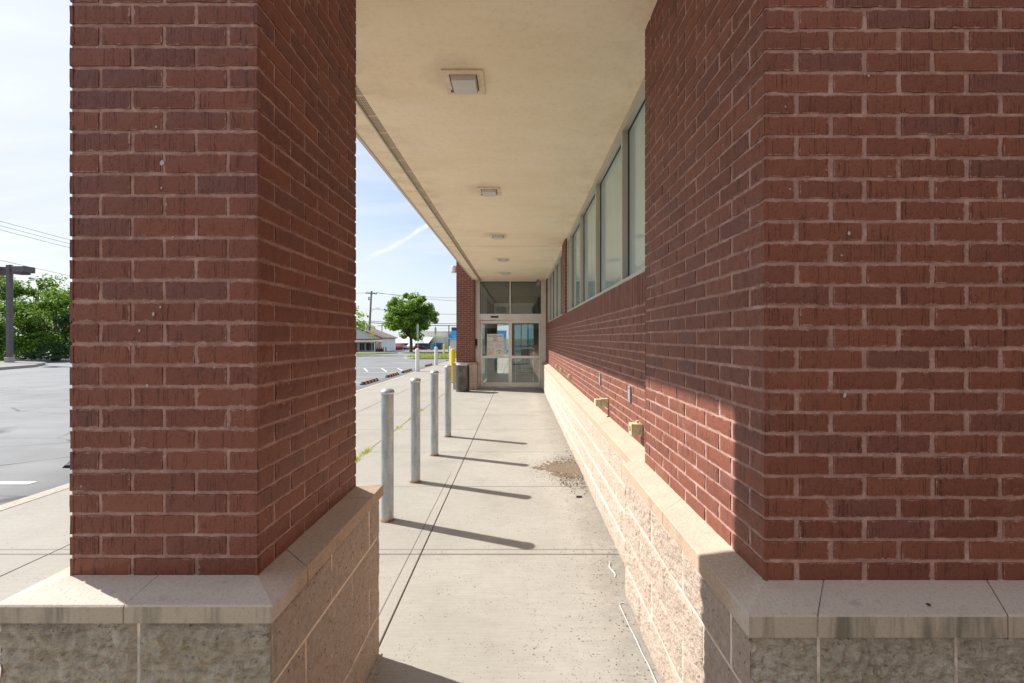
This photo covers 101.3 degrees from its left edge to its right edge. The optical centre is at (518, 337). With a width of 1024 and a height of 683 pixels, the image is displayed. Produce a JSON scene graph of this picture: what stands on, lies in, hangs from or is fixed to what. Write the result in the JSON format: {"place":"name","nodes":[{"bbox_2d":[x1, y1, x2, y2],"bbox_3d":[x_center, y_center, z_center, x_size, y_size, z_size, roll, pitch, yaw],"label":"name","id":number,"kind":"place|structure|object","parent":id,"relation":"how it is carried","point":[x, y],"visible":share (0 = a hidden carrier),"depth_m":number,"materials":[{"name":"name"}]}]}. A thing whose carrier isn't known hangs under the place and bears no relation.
{"place":"outdoors","nodes":[
{"label":"outdoors","id":0,"kind":"place"},
{"bbox_2d":[15,352,397,354],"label":"lawn","id":1,"kind":"structure","parent":0,"point":[364,353],"depth_m":59.62,"materials":[{"name":"plant"}]},
{"bbox_2d":[0,341,532,504],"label":"parking lot","id":2,"kind":"structure","parent":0,"point":[35,427],"depth_m":9.21,"materials":[{"name":"grey asphalt"}]},
{"bbox_2d":[0,361,44,369],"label":"verge","id":3,"kind":"structure","parent":2,"relation":"on","point":[15,365],"depth_m":24.13,"materials":[{"name":"concrete"}]},
{"bbox_2d":[0,265,34,361],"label":"parking lamp","id":4,"kind":"object","parent":3,"relation":"on","point":[8,271],"visible":1,"depth_m":26.50,"materials":[{"name":"metal"}]},
{"bbox_2d":[0,273,69,358],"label":"verge tree","id":5,"kind":"object","parent":2,"relation":"on","point":[19,291],"visible":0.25,"depth_m":37.56,"materials":[{"name":"green plant"}]},
{"bbox_2d":[0,286,71,360],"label":"verge tree","id":6,"kind":"object","parent":2,"relation":"on","point":[55,302],"visible":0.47,"depth_m":32.38,"materials":[{"name":"green plant"}]},
{"bbox_2d":[24,341,69,359],"bbox_3d":[-35.194,0.926,31.856,3.261,1.409,2.830,0,0,0],"label":"shrub","id":7,"kind":"object","parent":2,"relation":"on","point":[38,351],"visible":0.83,"depth_m":31.18,"materials":[{"name":"green plant"}]},
{"bbox_2d":[52,313,71,348],"bbox_3d":[-33.555,-0.597,33.236,5.178,4.909,4.237,0,0,0],"label":"verge tree","id":8,"kind":"object","parent":2,"relation":"on","point":[65,319],"visible":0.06,"depth_m":32.23,"materials":[{"name":"green plant"}]},
{"bbox_2d":[62,461,69,467],"bbox_3d":[-5.830,1.628,6.245,0.152,0.102,1.650,0,0,0],"label":"wheel stop","id":9,"kind":"object","parent":2,"relation":"on","point":[67,465],"visible":0.05,"depth_m":5.42,"materials":[{"name":"grey concrete"}]},
{"bbox_2d":[0,368,402,483],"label":"road marking","id":10,"kind":"object","parent":2,"relation":"on","point":[27,482],"visible":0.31,"depth_m":4.86,"materials":[{"name":"paint"}]},
{"bbox_2d":[0,358,455,510],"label":"kerb","id":11,"kind":"structure","parent":2,"relation":"on","point":[32,497],"depth_m":4.47,"materials":[{"name":"concrete"}]},
{"bbox_2d":[415,348,418,370],"bbox_3d":[-5.060,1.092,20.900,0.240,1.170,0.240,0,0,0],"label":"vinyl bollard","id":12,"kind":"object","parent":11,"relation":"on","point":[417,359],"visible":0.96,"depth_m":20.83,"materials":[{"name":"white plastic"}]},
{"bbox_2d":[434,347,437,364],"bbox_3d":[-5.060,1.112,25.600,0.240,1.170,0.240,0,0,0],"label":"vinyl bollard","id":13,"kind":"object","parent":11,"relation":"on","point":[435,355],"visible":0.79,"depth_m":25.53,"materials":[{"name":"white plastic"}]},
{"bbox_2d":[355,306,370,336],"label":"maple tree","id":14,"kind":"object","parent":2,"relation":"on","point":[359,324],"visible":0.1,"depth_m":50.22,"materials":[{"name":"green plant"}]},
{"bbox_2d":[360,378,377,384],"bbox_3d":[-5.630,1.628,15.825,0.152,0.102,1.650,0,0,0],"label":"wheel stop","id":15,"kind":"object","parent":2,"relation":"on","point":[369,381],"visible":1,"depth_m":15.62,"materials":[{"name":"brown concrete"}]},
{"bbox_2d":[365,291,379,330],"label":"utility pole","id":16,"kind":"object","parent":2,"relation":"on","point":[370,311],"visible":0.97,"depth_m":80.33,"materials":[{"name":"brown wood"}]},
{"bbox_2d":[370,322,523,325],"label":"overhead wire","id":17,"kind":"object","parent":16,"relation":"attached to","point":[452,325],"visible":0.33,"depth_m":79.47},
{"bbox_2d":[376,347,383,351],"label":"fence","id":18,"kind":"object","parent":2,"relation":"on","point":[379,350],"visible":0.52,"depth_m":74.00,"materials":[{"name":"red"}]},
{"bbox_2d":[385,372,398,377],"bbox_3d":[-5.620,1.628,18.625,0.152,0.102,1.650,0,0,0],"label":"wheel stop","id":19,"kind":"object","parent":2,"relation":"on","point":[392,374],"visible":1,"depth_m":18.34,"materials":[{"name":"brown concrete"}]},
{"bbox_2d":[396,343,405,349],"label":"parked car","id":20,"kind":"object","parent":2,"relation":"on","point":[400,345],"visible":0.77,"depth_m":90.77,"materials":[{"name":"red paint"}]},
{"bbox_2d":[396,337,432,348],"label":"warehouse","id":21,"kind":"structure","parent":2,"relation":"on","point":[426,343],"depth_m":96.84,"materials":[{"name":"white metal"}]},
{"bbox_2d":[413,341,427,349],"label":"utility tractor","id":22,"kind":"object","parent":2,"relation":"on","point":[420,346],"visible":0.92,"depth_m":91.60,"materials":[{"name":"red paint"}]},
{"bbox_2d":[404,357,455,358],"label":"grass island","id":23,"kind":"structure","parent":2,"relation":"on","point":[426,357],"depth_m":37.20,"materials":[{"name":"plant"}]},
{"bbox_2d":[417,324,418,347],"bbox_3d":[-9.650,0.275,39.990,0.200,3.300,0.080,0,0,0],"label":"sign post","id":24,"kind":"object","parent":23,"relation":"on","point":[417,334],"visible":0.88,"depth_m":39.95,"materials":[{"name":"grey metal"}]},
{"bbox_2d":[434,326,436,346],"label":"sign post","id":25,"kind":"object","parent":23,"relation":"on","point":[435,331],"visible":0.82,"depth_m":41.95,"materials":[{"name":"grey metal"}]},
{"bbox_2d":[421,328,450,348],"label":"warehouse","id":26,"kind":"structure","parent":2,"relation":"on","point":[441,336],"depth_m":103.00,"materials":[{"name":"white metal"}]},
{"bbox_2d":[431,343,442,349],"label":"dumpster","id":27,"kind":"object","parent":2,"relation":"on","point":[439,346],"visible":0.84,"depth_m":92.00,"materials":[{"name":"teal paint"}]},
{"bbox_2d":[398,352,506,352],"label":"grass island","id":28,"kind":"structure","parent":2,"relation":"on","point":[429,352],"depth_m":62.52,"materials":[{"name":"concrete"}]},
{"bbox_2d":[381,292,439,351],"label":"maple tree","id":29,"kind":"object","parent":28,"relation":"on","point":[409,314],"visible":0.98,"depth_m":64.40,"materials":[{"name":"green plant"}]},
{"bbox_2d":[447,326,506,351],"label":"shop","id":30,"kind":"structure","parent":2,"relation":"on","point":[451,338],"depth_m":80.00},
{"bbox_2d":[355,0,1023,682],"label":"store building","id":31,"kind":"structure","parent":2,"relation":"on","point":[769,254],"depth_m":1.34,"materials":[{"name":"brick"}]},
{"bbox_2d":[441,69,485,94],"bbox_3d":[-0.405,-1.883,3.117,0.294,0.044,0.294,0,0,0],"label":"ceiling light","id":32,"kind":"object","parent":31,"relation":"attached to","point":[464,81],"visible":1,"depth_m":3.07,"materials":[{"name":"metal"}]},
{"bbox_2d":[477,187,500,196],"bbox_3d":[-0.388,-1.883,5.440,0.294,0.044,0.294,0,0,0],"label":"ceiling light","id":33,"kind":"object","parent":31,"relation":"attached to","point":[489,191],"visible":1,"depth_m":5.37,"materials":[{"name":"metal"}]},
{"bbox_2d":[487,334,502,355],"bbox_3d":[-0.792,0.229,13.969,0.545,0.724,0.008,0,0,0],"label":"notice poster","id":34,"kind":"object","parent":31,"relation":"attached to","point":[494,344],"visible":1,"depth_m":13.97,"materials":[{"name":"paper"}]},
{"bbox_2d":[480,320,509,386],"bbox_3d":[-0.785,0.522,13.983,1.000,2.210,0.045,0,0,0],"label":"sliding door","id":35,"kind":"structure","parent":31,"relation":"in","point":[482,384],"depth_m":13.96,"materials":[{"name":"metal"}]},
{"bbox_2d":[490,234,505,238],"bbox_3d":[-0.392,-1.883,7.830,0.294,0.044,0.294,0,0,0],"label":"ceiling light","id":36,"kind":"object","parent":31,"relation":"attached to","point":[497,236],"visible":1,"depth_m":7.75,"materials":[{"name":"metal"}]},
{"bbox_2d":[497,258,508,261],"bbox_3d":[-0.385,-1.883,10.200,0.294,0.044,0.294,0,0,0],"label":"ceiling light","id":37,"kind":"object","parent":31,"relation":"attached to","point":[503,259],"visible":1,"depth_m":10.11,"materials":[{"name":"metal"}]},
{"bbox_2d":[514,324,533,361],"bbox_3d":[0.235,0.232,19.675,0.970,1.750,0.090,0,0,0],"label":"far window frame","id":38,"kind":"structure","parent":31,"relation":"in","point":[521,346],"depth_m":19.63,"materials":[{"name":"metal"}]},
{"bbox_2d":[515,358,533,381],"bbox_3d":[0.190,1.136,15.042,0.660,1.026,1.032,0,0,0],"label":"shopping cart","id":39,"kind":"object","parent":31,"relation":"on","point":[525,365],"visible":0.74,"depth_m":14.62,"materials":[{"name":"silver metal"}]},
{"bbox_2d":[510,320,540,386],"bbox_3d":[0.209,0.517,13.931,1.018,2.220,0.045,0,0,0],"label":"sliding door","id":40,"kind":"structure","parent":31,"relation":"in","point":[512,384],"depth_m":13.91,"materials":[{"name":"metal"}]},
{"bbox_2d":[522,349,532,375],"bbox_3d":[0.370,1.079,18.600,0.500,1.144,0.600,0,0,0],"label":"display bin","id":41,"kind":"object","parent":31,"relation":"on","point":[527,352],"visible":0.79,"depth_m":18.30,"materials":[{"name":"grey metal"}]},
{"bbox_2d":[548,277,548,321],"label":"window","id":42,"kind":"structure","parent":31,"relation":"in","point":[548,277],"depth_m":13.39,"materials":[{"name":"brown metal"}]},
{"bbox_2d":[549,272,550,321],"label":"window","id":43,"kind":"structure","parent":31,"relation":"in","point":[550,272],"depth_m":12.83,"materials":[{"name":"glass"}]},
{"bbox_2d":[551,264,554,320],"bbox_3d":[0.970,-1.187,11.300,0.110,1.435,1.100,0,0,0],"label":"window","id":44,"kind":"structure","parent":31,"relation":"in","point":[553,269],"depth_m":11.81,"materials":[{"name":"grey glass"}]},
{"bbox_2d":[555,256,558,318],"bbox_3d":[0.970,-1.187,10.215,0.110,1.435,1.070,0,0,0],"label":"window","id":45,"kind":"structure","parent":31,"relation":"in","point":[557,261],"depth_m":10.60,"materials":[{"name":"glass"}]},
{"bbox_2d":[559,250,561,315],"bbox_3d":[0.970,-1.187,9.160,0.110,1.435,1.040,0,0,0],"label":"window","id":46,"kind":"structure","parent":31,"relation":"in","point":[560,255],"depth_m":9.66,"materials":[{"name":"glass"}]},
{"bbox_2d":[567,233,569,311],"bbox_3d":[0.970,-1.187,7.795,0.110,1.435,0.430,0,0,0],"label":"window","id":47,"kind":"structure","parent":31,"relation":"in","point":[568,238],"depth_m":7.99,"materials":[{"name":"clear glass"}]},
{"bbox_2d":[570,212,579,310],"bbox_3d":[0.970,-1.187,6.940,0.110,1.435,1.280,0,0,0],"label":"window","id":48,"kind":"structure","parent":31,"relation":"in","point":[575,231],"depth_m":7.22,"materials":[{"name":"clear glass"}]},
{"bbox_2d":[580,181,594,304],"bbox_3d":[0.970,-1.187,5.660,0.110,1.435,1.280,0,0,0],"label":"window","id":49,"kind":"structure","parent":31,"relation":"in","point":[587,212],"depth_m":5.87,"materials":[{"name":"clear glass"}]},
{"bbox_2d":[594,398,607,406],"bbox_3d":[0.819,0.638,4.180,0.129,0.079,0.068,0,0,0],"label":"junction box","id":50,"kind":"object","parent":31,"relation":"attached to","point":[602,402],"visible":1,"depth_m":4.15,"materials":[{"name":"paint"}]},
{"bbox_2d":[595,125,621,296],"bbox_3d":[0.970,-1.187,4.380,0.110,1.435,1.280,0,0,0],"label":"window","id":51,"kind":"structure","parent":31,"relation":"in","point":[608,182],"depth_m":4.46,"materials":[{"name":"clear glass"}]},
{"bbox_2d":[628,386,630,402],"bbox_3d":[0.875,0.445,3.330,0.015,0.126,0.056,0,0,0],"label":"wall bracket","id":52,"kind":"object","parent":31,"relation":"attached to","point":[629,393],"depth_m":3.31,"materials":[{"name":"metal"}]},
{"bbox_2d":[622,77,645,282],"bbox_3d":[0.970,-1.187,3.175,0.110,1.435,1.130,0,0,0],"label":"window","id":53,"kind":"structure","parent":31,"relation":"in","point":[633,125],"depth_m":3.53,"materials":[{"name":"glass"}]},
{"bbox_2d":[629,420,642,434],"bbox_3d":[0.843,0.645,3.030,0.081,0.100,0.076,0,0,0],"label":"junction box","id":54,"kind":"object","parent":31,"relation":"attached to","point":[636,428],"visible":1,"depth_m":2.99,"materials":[{"name":"paint"}]},
{"bbox_2d":[0,0,532,338],"label":"sky","id":55,"kind":"structure","parent":0,"point":[397,253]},
{"bbox_2d":[4,339,532,351],"bbox_3d":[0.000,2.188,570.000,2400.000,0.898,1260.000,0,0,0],"label":"ground","id":56,"kind":"structure","parent":0,"point":[507,340],"depth_m":442.58,"materials":[{"name":"grey"}]},
{"bbox_2d":[355,327,397,351],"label":"house","id":57,"kind":"structure","parent":56,"relation":"on","point":[364,341],"depth_m":78.00,"materials":[{"name":"white"}]},
{"bbox_2d":[359,343,364,351],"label":"window","id":58,"kind":"structure","parent":57,"relation":"in","point":[361,345],"depth_m":77.90,"materials":[{"name":"glass"}]},
{"bbox_2d":[366,343,373,351],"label":"window","id":59,"kind":"structure","parent":57,"relation":"in","point":[369,346],"depth_m":77.90,"materials":[{"name":"glass"}]},
{"bbox_2d":[0,355,661,682],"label":"sidewalk","id":60,"kind":"structure","parent":0,"point":[458,606],"depth_m":3.24,"materials":[{"name":"concrete"}]},
{"bbox_2d":[0,0,383,682],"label":"brick pillar","id":61,"kind":"structure","parent":60,"relation":"on","point":[224,520],"depth_m":1.34,"materials":[{"name":"brick"}]},
{"bbox_2d":[380,388,394,522],"bbox_3d":[-1.197,1.062,3.819,0.128,1.211,0.128,0,0,0],"label":"steel bollard","id":62,"kind":"object","parent":60,"relation":"on","point":[387,451],"visible":1,"depth_m":3.77,"materials":[{"name":"grey metal"}]},
{"bbox_2d":[410,377,420,482],"bbox_3d":[-1.195,1.062,4.843,0.128,1.211,0.128,0,0,16],"label":"steel bollard","id":63,"kind":"object","parent":60,"relation":"on","point":[415,429],"visible":1,"depth_m":4.79,"materials":[{"name":"grey metal"}]},
{"bbox_2d":[430,370,438,455],"bbox_3d":[-1.197,1.062,5.940,0.128,1.211,0.128,0,0,31],"label":"steel bollard","id":64,"kind":"object","parent":60,"relation":"on","point":[434,412],"visible":1,"depth_m":5.89,"materials":[{"name":"grey metal"}]},
{"bbox_2d":[444,365,451,436],"bbox_3d":[-1.194,1.062,7.056,0.128,1.211,0.128,0,0,-43],"label":"steel bollard","id":65,"kind":"object","parent":60,"relation":"on","point":[447,400],"visible":1,"depth_m":7.01,"materials":[{"name":"grey metal"}]},
{"bbox_2d":[450,349,454,382],"bbox_3d":[-2.460,1.032,15.600,0.226,1.290,0.226,0,0,0],"label":"vinyl bollard","id":66,"kind":"object","parent":60,"relation":"on","point":[452,356],"visible":0.66,"depth_m":15.52,"materials":[{"name":"yellow plastic"}]},
{"bbox_2d":[456,363,469,391],"bbox_3d":[-1.750,1.223,13.050,0.438,0.868,0.438,0,0,0],"label":"trash can","id":67,"kind":"object","parent":60,"relation":"on","point":[462,377],"visible":1,"depth_m":12.87,"materials":[{"name":"metal"}]},
{"bbox_2d":[453,261,478,388],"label":"brick pillar","id":68,"kind":"structure","parent":60,"relation":"on","point":[465,317],"depth_m":13.62,"materials":[{"name":"brick"}]},
{"bbox_2d":[451,266,455,272],"bbox_3d":[-2.148,-2.273,13.900,0.224,0.220,0.220,0,0,0],"label":"wall light","id":69,"kind":"object","parent":68,"relation":"attached to","point":[453,269],"visible":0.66,"depth_m":13.80,"materials":[{"name":"metal"}]},
{"bbox_2d":[532,461,582,478],"bbox_3d":[0.405,1.680,5.300,0.710,0.069,1.500,0,0,0],"label":"dirt patch","id":70,"kind":"object","parent":60,"relation":"on","point":[564,467],"visible":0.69,"depth_m":5.28,"materials":[{"name":"brown soil"}]},
{"bbox_2d":[467,389,648,681],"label":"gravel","id":71,"kind":"structure","parent":60,"relation":"on","point":[569,480],"depth_m":4.87,"materials":[{"name":"grey gravel"}]},
{"bbox_2d":[379,363,750,655],"bbox_3d":[4.515,1.704,17.000,18.970,0.066,46.000,0,0,0],"label":"joint filler","id":72,"kind":"object","parent":60,"relation":"in","point":[423,549],"depth_m":3.02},
{"bbox_2d":[359,445,372,454],"bbox_3d":[-2.225,1.636,6.093,0.149,0.049,0.487,0,0,7],"label":"weed","id":73,"kind":"object","parent":72,"relation":"on","point":[366,450],"visible":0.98,"depth_m":6.11,"materials":[{"name":"green plant"}]},
{"bbox_2d":[619,602,656,682],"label":"sealant bead","id":74,"kind":"object","parent":60,"relation":"on","point":[638,644],"visible":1,"depth_m":2.25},
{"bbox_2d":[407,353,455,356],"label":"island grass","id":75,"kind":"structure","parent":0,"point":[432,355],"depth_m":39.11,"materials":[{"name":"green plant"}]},
{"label":"lawn verge","id":76,"kind":"structure","parent":0,"visible":0},
{"bbox_2d":[0,275,15,298],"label":"verge tree","id":77,"kind":"object","parent":76,"relation":"on","point":[2,278],"visible":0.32,"depth_m":37.67,"materials":[{"name":"green plant"}]},
{"bbox_2d":[0,342,36,359],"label":"shrub","id":78,"kind":"object","parent":76,"relation":"on","point":[22,353],"visible":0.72,"depth_m":30.72,"materials":[{"name":"green plant"}]},
{"bbox_2d":[0,300,42,355],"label":"verge tree","id":79,"kind":"object","parent":76,"relation":"on","point":[2,326],"visible":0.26,"depth_m":32.80,"materials":[{"name":"green plant"}]}
]}

